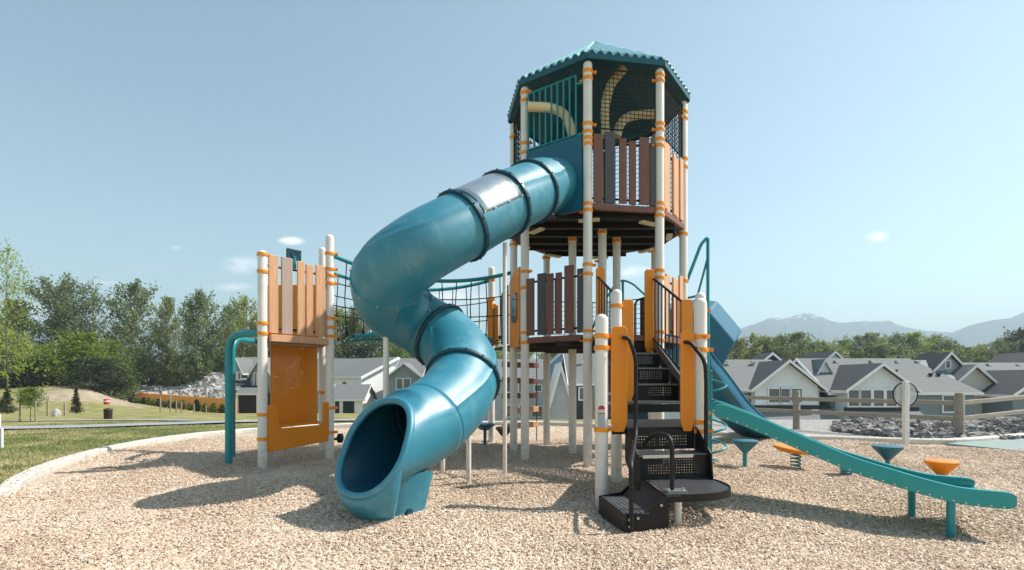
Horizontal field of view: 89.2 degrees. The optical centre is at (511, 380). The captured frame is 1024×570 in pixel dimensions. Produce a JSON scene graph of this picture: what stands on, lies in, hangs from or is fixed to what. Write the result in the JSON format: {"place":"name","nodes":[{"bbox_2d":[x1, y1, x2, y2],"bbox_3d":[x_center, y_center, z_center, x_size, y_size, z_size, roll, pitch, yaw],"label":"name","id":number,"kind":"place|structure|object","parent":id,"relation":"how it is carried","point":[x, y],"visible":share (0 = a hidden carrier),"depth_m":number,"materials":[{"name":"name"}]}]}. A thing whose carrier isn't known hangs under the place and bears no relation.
{"place":"outdoors","nodes":[
{"label":"outdoors","id":0,"kind":"place"},
{"bbox_2d":[1,419,186,420],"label":"side path","id":1,"kind":"structure","parent":0,"point":[111,419],"depth_m":22.47,"materials":[{"name":"grey concrete"}]},
{"bbox_2d":[16,320,268,361],"bbox_3d":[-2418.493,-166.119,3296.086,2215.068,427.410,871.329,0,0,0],"label":"mountain","id":2,"kind":"structure","parent":0,"point":[107,328],"depth_m":3206.72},
{"bbox_2d":[0,421,352,484],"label":"grass","id":3,"kind":"structure","parent":0,"point":[14,455],"depth_m":10.93,"materials":[{"name":"green plant"}]},
{"bbox_2d":[1,419,354,428],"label":"path","id":4,"kind":"structure","parent":0,"point":[91,425],"depth_m":16.95,"materials":[{"name":"grey concrete"}]},
{"bbox_2d":[0,381,885,477],"bbox_3d":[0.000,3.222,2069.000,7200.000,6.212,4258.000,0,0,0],"label":"ground","id":5,"kind":"structure","parent":0,"point":[59,396],"depth_m":32.46,"materials":[{"name":"green plant"}]},
{"bbox_2d":[0,414,3,447],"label":"timber post","id":6,"kind":"object","parent":5,"relation":"on","point":[2,437],"visible":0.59,"depth_m":9.30,"materials":[{"name":"white wood"}]},
{"bbox_2d":[0,387,17,413],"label":"conifer","id":7,"kind":"object","parent":5,"relation":"on","point":[4,407],"visible":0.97,"depth_m":37.92,"materials":[{"name":"green plant"}]},
{"bbox_2d":[0,327,41,387],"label":"bush","id":8,"kind":"object","parent":5,"relation":"on","point":[16,347],"visible":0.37,"depth_m":84.01,"materials":[{"name":"green plant"}]},
{"bbox_2d":[0,239,43,396],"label":"tree","id":9,"kind":"object","parent":5,"relation":"on","point":[14,289],"visible":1,"depth_m":46.02,"materials":[{"name":"green plant"}]},
{"bbox_2d":[0,298,44,346],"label":"tree","id":10,"kind":"object","parent":5,"relation":"on","point":[19,314],"visible":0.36,"depth_m":91.61,"materials":[{"name":"green plant"}]},
{"bbox_2d":[8,384,50,421],"bbox_3d":[-19.961,0.916,21.549,1.314,1.741,1.208,0,0,-29],"label":"young tree","id":11,"kind":"object","parent":5,"relation":"on","point":[26,392],"visible":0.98,"depth_m":21.38,"materials":[{"name":"green plant"}]},
{"bbox_2d":[0,356,66,387],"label":"bush","id":12,"kind":"object","parent":5,"relation":"on","point":[20,379],"visible":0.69,"depth_m":82.48,"materials":[{"name":"green plant"}]},
{"bbox_2d":[46,399,48,415],"bbox_3d":[-27.730,1.668,31.000,0.090,1.077,0.070,0,0,0],"label":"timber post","id":13,"kind":"object","parent":5,"relation":"on","point":[47,407],"visible":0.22,"depth_m":30.97,"materials":[{"name":"beige wood"}]},
{"bbox_2d":[12,344,85,384],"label":"bush","id":14,"kind":"object","parent":5,"relation":"on","point":[37,353],"visible":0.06,"depth_m":88.23,"materials":[{"name":"green plant"}]},
{"bbox_2d":[0,272,110,354],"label":"tree","id":15,"kind":"object","parent":5,"relation":"on","point":[62,318],"visible":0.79,"depth_m":93.58,"materials":[{"name":"green plant"}]},
{"bbox_2d":[51,409,61,416],"bbox_3d":[-26.337,1.896,30.006,0.465,0.530,0.465,0,0,0],"label":"boulder","id":16,"kind":"object","parent":5,"relation":"on","point":[56,413],"visible":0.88,"depth_m":29.87,"materials":[{"name":"grey stone"}]},
{"bbox_2d":[20,327,131,386],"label":"bush","id":17,"kind":"object","parent":5,"relation":"on","point":[82,344],"visible":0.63,"depth_m":85.50,"materials":[{"name":"green plant"}]},
{"bbox_2d":[68,387,84,413],"bbox_3d":[-31.978,1.536,38.051,0.897,2.032,1.094,0,0,-11],"label":"conifer","id":18,"kind":"object","parent":5,"relation":"on","point":[77,404],"visible":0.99,"depth_m":37.92,"materials":[{"name":"green plant"}]},
{"bbox_2d":[50,356,147,395],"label":"bush","id":19,"kind":"object","parent":5,"relation":"on","point":[98,369],"visible":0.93,"depth_m":83.25,"materials":[{"name":"green plant"}]},
{"bbox_2d":[103,408,112,418],"bbox_3d":[-19.452,1.611,25.000,0.375,0.550,0.375,0,0,0],"label":"litter bin","id":20,"kind":"object","parent":5,"relation":"on","point":[108,413],"visible":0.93,"depth_m":24.88,"materials":[{"name":"brown metal"}]},
{"bbox_2d":[94,333,148,399],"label":"bush","id":21,"kind":"object","parent":5,"relation":"on","point":[116,345],"visible":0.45,"depth_m":91.84,"materials":[{"name":"green plant"}]},
{"bbox_2d":[89,278,172,395],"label":"tree","id":22,"kind":"object","parent":5,"relation":"on","point":[131,324],"visible":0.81,"depth_m":99.32,"materials":[{"name":"green plant"}]},
{"bbox_2d":[118,351,163,398],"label":"bush","id":23,"kind":"object","parent":5,"relation":"on","point":[148,370],"visible":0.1,"depth_m":111.31,"materials":[{"name":"green plant"}]},
{"bbox_2d":[128,366,186,397],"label":"bush","id":24,"kind":"object","parent":5,"relation":"on","point":[153,382],"visible":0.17,"depth_m":108.22,"materials":[{"name":"green plant"}]},
{"bbox_2d":[141,294,185,386],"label":"tree","id":25,"kind":"object","parent":5,"relation":"on","point":[170,305],"visible":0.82,"depth_m":103.32,"materials":[{"name":"green plant"}]},
{"bbox_2d":[152,349,186,383],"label":"bush","id":26,"kind":"object","parent":5,"relation":"on","point":[177,372],"visible":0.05,"depth_m":113.54,"materials":[{"name":"green plant"}]},
{"bbox_2d":[134,372,224,398],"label":"rubble heap","id":27,"kind":"object","parent":5,"relation":"on","point":[211,384],"visible":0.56,"depth_m":96.06,"materials":[{"name":"grey stone"}]},
{"bbox_2d":[137,392,224,412],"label":"cedar fence","id":28,"kind":"object","parent":5,"relation":"on","point":[218,401],"visible":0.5,"depth_m":70.63,"materials":[{"name":"orange wood"}]},
{"bbox_2d":[178,399,186,409],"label":"evergreen shrub","id":29,"kind":"object","parent":5,"relation":"on","point":[183,404],"visible":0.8,"depth_m":68.19,"materials":[{"name":"green plant"}]},
{"bbox_2d":[194,399,201,411],"bbox_3d":[-38.865,3.183,64.222,1.227,1.761,0.994,0,0,6],"label":"evergreen shrub","id":30,"kind":"object","parent":5,"relation":"on","point":[197,404],"visible":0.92,"depth_m":64.06,"materials":[{"name":"green plant"}]},
{"bbox_2d":[172,347,224,383],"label":"bush","id":31,"kind":"object","parent":5,"relation":"on","point":[186,375],"visible":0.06,"depth_m":113.70,"materials":[{"name":"green plant"}]},
{"bbox_2d":[165,287,233,385],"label":"tree","id":32,"kind":"object","parent":5,"relation":"on","point":[190,314],"visible":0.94,"depth_m":99.32,"materials":[{"name":"green plant"}]},
{"bbox_2d":[200,403,208,411],"bbox_3d":[-36.781,3.386,62.195,0.994,1.321,1.227,0,0,22],"label":"evergreen shrub","id":33,"kind":"object","parent":5,"relation":"on","point":[203,407],"visible":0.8,"depth_m":61.99,"materials":[{"name":"green plant"}]},
{"bbox_2d":[209,402,216,412],"bbox_3d":[-34.654,3.305,60.027,1.227,1.497,0.995,0,0,37],"label":"evergreen shrub","id":34,"kind":"object","parent":5,"relation":"on","point":[212,407],"visible":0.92,"depth_m":59.88,"materials":[{"name":"green plant"}]},
{"bbox_2d":[207,346,224,371],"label":"bush","id":35,"kind":"object","parent":5,"relation":"on","point":[217,358],"visible":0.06,"depth_m":117.20,"materials":[{"name":"green plant"}]},
{"bbox_2d":[217,404,224,412],"bbox_3d":[-32.380,3.346,57.863,1.227,1.409,0.994,0,0,-37],"label":"evergreen shrub","id":36,"kind":"object","parent":5,"relation":"on","point":[221,409],"visible":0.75,"depth_m":57.79,"materials":[{"name":"green plant"}]},
{"bbox_2d":[204,302,244,374],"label":"tree","id":37,"kind":"object","parent":5,"relation":"on","point":[220,367],"visible":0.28,"depth_m":107.03,"materials":[{"name":"green plant"}]},
{"bbox_2d":[213,292,268,357],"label":"tree","id":38,"kind":"object","parent":5,"relation":"on","point":[242,314],"visible":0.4,"depth_m":102.60,"materials":[{"name":"green plant"}]},
{"bbox_2d":[220,357,301,412],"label":"house","id":39,"kind":"structure","parent":5,"relation":"on","point":[246,384],"depth_m":75.62,"materials":[{"name":"grey"}]},
{"bbox_2d":[245,316,301,356],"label":"tree","id":40,"kind":"object","parent":5,"relation":"on","point":[268,354],"visible":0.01,"depth_m":102.79,"materials":[{"name":"green plant"}]},
{"bbox_2d":[295,358,363,412],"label":"house","id":41,"kind":"structure","parent":5,"relation":"on","point":[340,363],"depth_m":82.44,"materials":[{"name":"grey"}]},
{"bbox_2d":[317,305,362,357],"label":"tree","id":42,"kind":"object","parent":5,"relation":"on","point":[341,321],"visible":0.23,"depth_m":110.69,"materials":[{"name":"green plant"}]},
{"bbox_2d":[334,340,380,357],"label":"bush","id":43,"kind":"object","parent":5,"relation":"on","point":[356,352],"visible":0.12,"depth_m":102.15,"materials":[{"name":"green plant"}]},
{"bbox_2d":[340,306,378,354],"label":"tree","id":44,"kind":"object","parent":5,"relation":"on","point":[356,315],"visible":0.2,"depth_m":110.66,"materials":[{"name":"green plant"}]},
{"bbox_2d":[334,357,399,412],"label":"house","id":45,"kind":"structure","parent":5,"relation":"on","point":[358,386],"depth_m":70.58,"materials":[{"name":"white"}]},
{"bbox_2d":[335,401,353,412],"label":"garage door","id":46,"kind":"structure","parent":45,"relation":"in","point":[348,406],"depth_m":65.41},
{"bbox_2d":[359,341,395,356],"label":"tree","id":47,"kind":"object","parent":5,"relation":"on","point":[378,344],"visible":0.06,"depth_m":109.83,"materials":[{"name":"green plant"}]},
{"bbox_2d":[369,342,414,357],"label":"bush","id":48,"kind":"object","parent":5,"relation":"on","point":[399,352],"visible":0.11,"depth_m":102.46,"materials":[{"name":"green plant"}]},
{"bbox_2d":[389,358,425,393],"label":"house","id":49,"kind":"structure","parent":5,"relation":"on","point":[405,372],"depth_m":66.00,"materials":[{"name":"grey"}]},
{"bbox_2d":[396,378,402,389],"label":"window","id":50,"kind":"structure","parent":49,"relation":"in","point":[399,381],"depth_m":65.97,"materials":[{"name":"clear glass"}]},
{"bbox_2d":[403,378,410,387],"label":"window","id":51,"kind":"structure","parent":49,"relation":"in","point":[406,381],"depth_m":65.97,"materials":[{"name":"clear glass"}]},
{"bbox_2d":[422,359,542,420],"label":"house","id":52,"kind":"structure","parent":5,"relation":"on","point":[499,403],"depth_m":54.00,"materials":[{"name":"grey"}]},
{"bbox_2d":[531,406,542,417],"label":"window","id":53,"kind":"structure","parent":52,"relation":"in","point":[533,414],"depth_m":53.97,"materials":[{"name":"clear glass"}]},
{"bbox_2d":[534,384,541,391],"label":"window","id":54,"kind":"structure","parent":52,"relation":"in","point":[539,386],"depth_m":53.97,"materials":[{"name":"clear glass"}]},
{"bbox_2d":[495,351,509,358],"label":"bush","id":55,"kind":"object","parent":5,"relation":"on","point":[498,356],"visible":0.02,"depth_m":101.92,"materials":[{"name":"green plant"}]},
{"bbox_2d":[0,421,1023,497],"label":"kerb","id":56,"kind":"structure","parent":5,"relation":"on","point":[34,475],"depth_m":9.87,"materials":[{"name":"concrete"}]},
{"bbox_2d":[507,352,535,358],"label":"tree","id":57,"kind":"object","parent":5,"relation":"on","point":[530,354],"visible":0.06,"depth_m":110.29,"materials":[{"name":"green plant"}]},
{"bbox_2d":[532,352,557,359],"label":"tree","id":58,"kind":"object","parent":5,"relation":"on","point":[552,355],"visible":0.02,"depth_m":111.60,"materials":[{"name":"green plant"}]},
{"bbox_2d":[550,353,562,379],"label":"house","id":59,"kind":"structure","parent":5,"relation":"on","point":[556,359],"depth_m":60.00,"materials":[{"name":"grey"}]},
{"bbox_2d":[550,362,568,419],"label":"house","id":60,"kind":"structure","parent":5,"relation":"on","point":[559,399],"depth_m":48.00,"materials":[{"name":"grey"}]},
{"bbox_2d":[562,353,649,419],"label":"house","id":61,"kind":"structure","parent":5,"relation":"on","point":[579,385],"depth_m":51.00,"materials":[{"name":"grey paint"}]},
{"bbox_2d":[578,387,582,400],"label":"window","id":62,"kind":"structure","parent":61,"relation":"in","point":[580,389],"depth_m":50.98,"materials":[{"name":"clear glass"}]},
{"bbox_2d":[648,383,669,418],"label":"house","id":63,"kind":"structure","parent":5,"relation":"on","point":[666,415],"depth_m":46.00,"materials":[{"name":"white"}]},
{"bbox_2d":[727,344,746,358],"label":"tree","id":64,"kind":"object","parent":5,"relation":"on","point":[732,352],"visible":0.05,"depth_m":134.88,"materials":[{"name":"green plant"}]},
{"bbox_2d":[727,338,750,358],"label":"tree","id":65,"kind":"object","parent":5,"relation":"on","point":[742,345],"visible":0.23,"depth_m":136.02,"materials":[{"name":"green plant"}]},
{"bbox_2d":[732,333,770,358],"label":"tree","id":66,"kind":"object","parent":5,"relation":"on","point":[756,347],"visible":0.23,"depth_m":136.25,"materials":[{"name":"green plant"}]},
{"bbox_2d":[670,352,839,419],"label":"house","id":67,"kind":"structure","parent":5,"relation":"on","point":[768,374],"depth_m":41.90,"materials":[{"name":"grey"}]},
{"bbox_2d":[742,391,751,403],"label":"window","id":68,"kind":"structure","parent":67,"relation":"in","point":[745,393],"depth_m":42.57,"materials":[{"name":"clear glass"}]},
{"bbox_2d":[767,387,780,403],"bbox_3d":[21.137,1.234,41.854,1.052,1.311,0.068,0,0,0],"label":"window","id":69,"kind":"structure","parent":67,"relation":"in","point":[771,391],"depth_m":41.87,"materials":[{"name":"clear glass"}]},
{"bbox_2d":[780,387,790,403],"bbox_3d":[22.041,1.234,41.854,0.909,1.311,0.068,0,0,0],"label":"window","id":70,"kind":"structure","parent":67,"relation":"in","point":[785,391],"depth_m":41.87,"materials":[{"name":"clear glass"}]},
{"bbox_2d":[791,387,802,403],"bbox_3d":[22.959,1.234,41.854,1.024,1.311,0.068,0,0,0],"label":"window","id":71,"kind":"structure","parent":67,"relation":"in","point":[792,388],"depth_m":41.82,"materials":[{"name":"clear glass"}]},
{"bbox_2d":[747,335,791,359],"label":"tree","id":72,"kind":"object","parent":5,"relation":"on","point":[766,345],"visible":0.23,"depth_m":135.91,"materials":[{"name":"green plant"}]},
{"bbox_2d":[764,332,803,360],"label":"tree","id":73,"kind":"object","parent":5,"relation":"on","point":[781,339],"visible":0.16,"depth_m":136.19,"materials":[{"name":"green plant"}]},
{"bbox_2d":[779,330,834,359],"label":"tree","id":74,"kind":"object","parent":5,"relation":"on","point":[797,336],"visible":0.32,"depth_m":136.62,"materials":[{"name":"green plant"}]},
{"bbox_2d":[592,388,1023,434],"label":"rail fence","id":75,"kind":"object","parent":5,"relation":"on","point":[959,418],"visible":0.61,"depth_m":11.49,"materials":[{"name":"brown wood"}]},
{"bbox_2d":[807,337,853,357],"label":"tree","id":76,"kind":"object","parent":5,"relation":"on","point":[826,345],"visible":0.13,"depth_m":135.27,"materials":[{"name":"green plant"}]},
{"bbox_2d":[833,338,871,357],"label":"tree","id":77,"kind":"object","parent":5,"relation":"on","point":[843,342],"visible":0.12,"depth_m":136.02,"materials":[{"name":"green plant"}]},
{"bbox_2d":[838,333,883,357],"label":"tree","id":78,"kind":"object","parent":5,"relation":"on","point":[859,339],"visible":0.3,"depth_m":136.53,"materials":[{"name":"green plant"}]},
{"bbox_2d":[852,331,904,357],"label":"tree","id":79,"kind":"object","parent":5,"relation":"on","point":[882,347],"visible":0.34,"depth_m":135.63,"materials":[{"name":"green plant"}]},
{"bbox_2d":[793,351,983,419],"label":"house","id":80,"kind":"structure","parent":5,"relation":"on","point":[928,376],"depth_m":42.60,"materials":[{"name":"grey"}]},
{"bbox_2d":[847,389,859,406],"bbox_3d":[26.959,1.404,40.954,1.006,1.456,0.068,0,0,0],"label":"window","id":81,"kind":"structure","parent":80,"relation":"in","point":[854,393],"depth_m":40.97,"materials":[{"name":"white glass"}]},
{"bbox_2d":[860,389,871,406],"bbox_3d":[27.914,1.404,40.954,1.006,1.456,0.068,0,0,0],"label":"window","id":82,"kind":"structure","parent":80,"relation":"in","point":[864,393],"depth_m":40.97,"materials":[{"name":"white glass"}]},
{"bbox_2d":[872,389,884,406],"bbox_3d":[28.925,1.404,40.954,1.006,1.456,0.068,0,0,0],"label":"window","id":83,"kind":"structure","parent":80,"relation":"in","point":[876,393],"depth_m":40.97,"materials":[{"name":"white glass"}]},
{"bbox_2d":[885,389,897,406],"bbox_3d":[29.936,1.404,40.954,1.006,1.456,0.068,0,0,0],"label":"window","id":84,"kind":"structure","parent":80,"relation":"in","point":[888,392],"depth_m":40.97,"materials":[{"name":"white glass"}]},
{"bbox_2d":[944,360,950,368],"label":"window","id":85,"kind":"structure","parent":80,"relation":"in","point":[947,364],"depth_m":45.36,"materials":[{"name":"white glass"}]},
{"bbox_2d":[942,395,953,412],"bbox_3d":[35.802,1.926,42.554,1.095,1.504,0.068,0,0,0],"label":"window","id":86,"kind":"structure","parent":80,"relation":"in","point":[945,408],"depth_m":42.57,"materials":[{"name":"white glass"}]},
{"bbox_2d":[872,331,936,359],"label":"tree","id":87,"kind":"object","parent":5,"relation":"on","point":[896,340],"visible":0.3,"depth_m":136.29,"materials":[{"name":"green plant"}]},
{"bbox_2d":[892,330,953,359],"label":"tree","id":88,"kind":"object","parent":5,"relation":"on","point":[913,337],"visible":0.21,"depth_m":136.72,"materials":[{"name":"green plant"}]},
{"bbox_2d":[831,415,1023,439],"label":"rock bank","id":89,"kind":"object","parent":5,"relation":"on","point":[918,428],"visible":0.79,"depth_m":11.71,"materials":[{"name":"grey stone"}]},
{"bbox_2d":[921,333,963,362],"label":"tree","id":90,"kind":"object","parent":5,"relation":"on","point":[945,343],"visible":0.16,"depth_m":135.85,"materials":[{"name":"green plant"}]},
{"bbox_2d":[946,343,975,362],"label":"tree","id":91,"kind":"object","parent":5,"relation":"on","point":[966,359],"visible":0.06,"depth_m":134.62,"materials":[{"name":"green plant"}]},
{"bbox_2d":[959,345,989,362],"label":"tree","id":92,"kind":"object","parent":5,"relation":"on","point":[974,350],"visible":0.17,"depth_m":136.21,"materials":[{"name":"green plant"}]},
{"bbox_2d":[967,343,999,362],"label":"tree","id":93,"kind":"object","parent":5,"relation":"on","point":[987,358],"visible":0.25,"depth_m":137.15,"materials":[{"name":"green plant"}]},
{"bbox_2d":[950,353,1023,416],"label":"house","id":94,"kind":"structure","parent":5,"relation":"on","point":[1001,375],"depth_m":44.03,"materials":[{"name":"beige"}]},
{"bbox_2d":[978,335,1020,359],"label":"tree","id":95,"kind":"object","parent":5,"relation":"on","point":[999,343],"visible":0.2,"depth_m":136.08,"materials":[{"name":"green plant"}]},
{"bbox_2d":[988,326,1023,352],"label":"tree","id":96,"kind":"object","parent":5,"relation":"on","point":[1019,333],"visible":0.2,"depth_m":137.68,"materials":[{"name":"green plant"}]},
{"bbox_2d":[996,335,1023,353],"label":"tree","id":97,"kind":"object","parent":5,"relation":"on","point":[1018,349],"visible":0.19,"depth_m":136.41,"materials":[{"name":"green plant"}]},
{"bbox_2d":[0,425,1023,569],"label":"wood chip ground","id":98,"kind":"structure","parent":0,"point":[559,432],"depth_m":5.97,"materials":[{"name":"beige wood"}]},
{"bbox_2d":[225,234,343,468],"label":"climbing platform","id":99,"kind":"structure","parent":98,"relation":"on","point":[291,318],"depth_m":7.80,"materials":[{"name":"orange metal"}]},
{"bbox_2d":[335,41,1016,537],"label":"play tower","id":100,"kind":"structure","parent":98,"relation":"on","point":[577,115],"depth_m":6.18,"materials":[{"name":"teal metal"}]},
{"bbox_2d":[333,255,510,344],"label":"rope bridge","id":101,"kind":"structure","parent":100,"relation":"attached to","point":[358,337],"depth_m":8.85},
{"bbox_2d":[731,439,758,466],"bbox_3d":[3.206,1.056,7.146,0.342,0.476,0.342,0,0,0],"label":"stepping stool","id":102,"kind":"object","parent":98,"relation":"on","point":[745,446],"visible":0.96,"depth_m":7.08,"materials":[{"name":"blue plastic"}]},
{"bbox_2d":[773,443,809,468],"bbox_3d":[3.913,1.082,7.157,0.565,0.377,0.566,0,0,0],"label":"spring rocker","id":103,"kind":"object","parent":98,"relation":"on","point":[782,447],"visible":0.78,"depth_m":7.09,"materials":[{"name":"orange plastic"}]},
{"bbox_2d":[839,468,852,474],"bbox_3d":[4.262,1.127,6.619,0.287,0.259,0.288,0,0,0],"label":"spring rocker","id":104,"kind":"object","parent":98,"relation":"on","point":[843,471],"visible":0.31,"depth_m":6.58,"materials":[{"name":"teal plastic"}]},
{"bbox_2d":[871,444,903,463],"bbox_3d":[5.284,1.094,7.306,0.378,0.354,0.378,0,0,0],"label":"stepping stool","id":105,"kind":"object","parent":98,"relation":"on","point":[887,453],"visible":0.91,"depth_m":7.22,"materials":[{"name":"blue plastic"}]},
{"bbox_2d":[892,381,917,444],"bbox_3d":[7.382,0.666,9.692,0.480,1.300,0.130,0,0,0],"label":"sign post","id":106,"kind":"object","parent":98,"relation":"on","point":[905,395],"visible":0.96,"depth_m":9.69,"materials":[{"name":"grey plastic"}]},
{"bbox_2d":[923,459,960,475],"bbox_3d":[5.235,1.136,6.327,0.353,0.321,0.353,0,0,0],"label":"stepping stool","id":107,"kind":"object","parent":98,"relation":"on","point":[946,467],"visible":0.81,"depth_m":6.25,"materials":[{"name":"orange plastic"}]},
{"bbox_2d":[0,0,1023,358],"label":"sky","id":108,"kind":"structure","parent":0,"point":[849,160],"materials":[{"name":"blue"}]},
{"bbox_2d":[738,313,952,354],"bbox_3d":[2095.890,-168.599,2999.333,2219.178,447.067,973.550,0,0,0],"label":"mountain","id":109,"kind":"structure","parent":0,"point":[822,328],"depth_m":2924.16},
{"bbox_2d":[942,312,1023,350],"bbox_3d":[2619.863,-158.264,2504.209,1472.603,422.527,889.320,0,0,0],"label":"mountain","id":110,"kind":"structure","parent":0,"point":[986,332],"depth_m":2438.50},
{"bbox_2d":[946,438,1023,450],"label":"rubber path","id":111,"kind":"structure","parent":0,"point":[1009,444],"depth_m":9.47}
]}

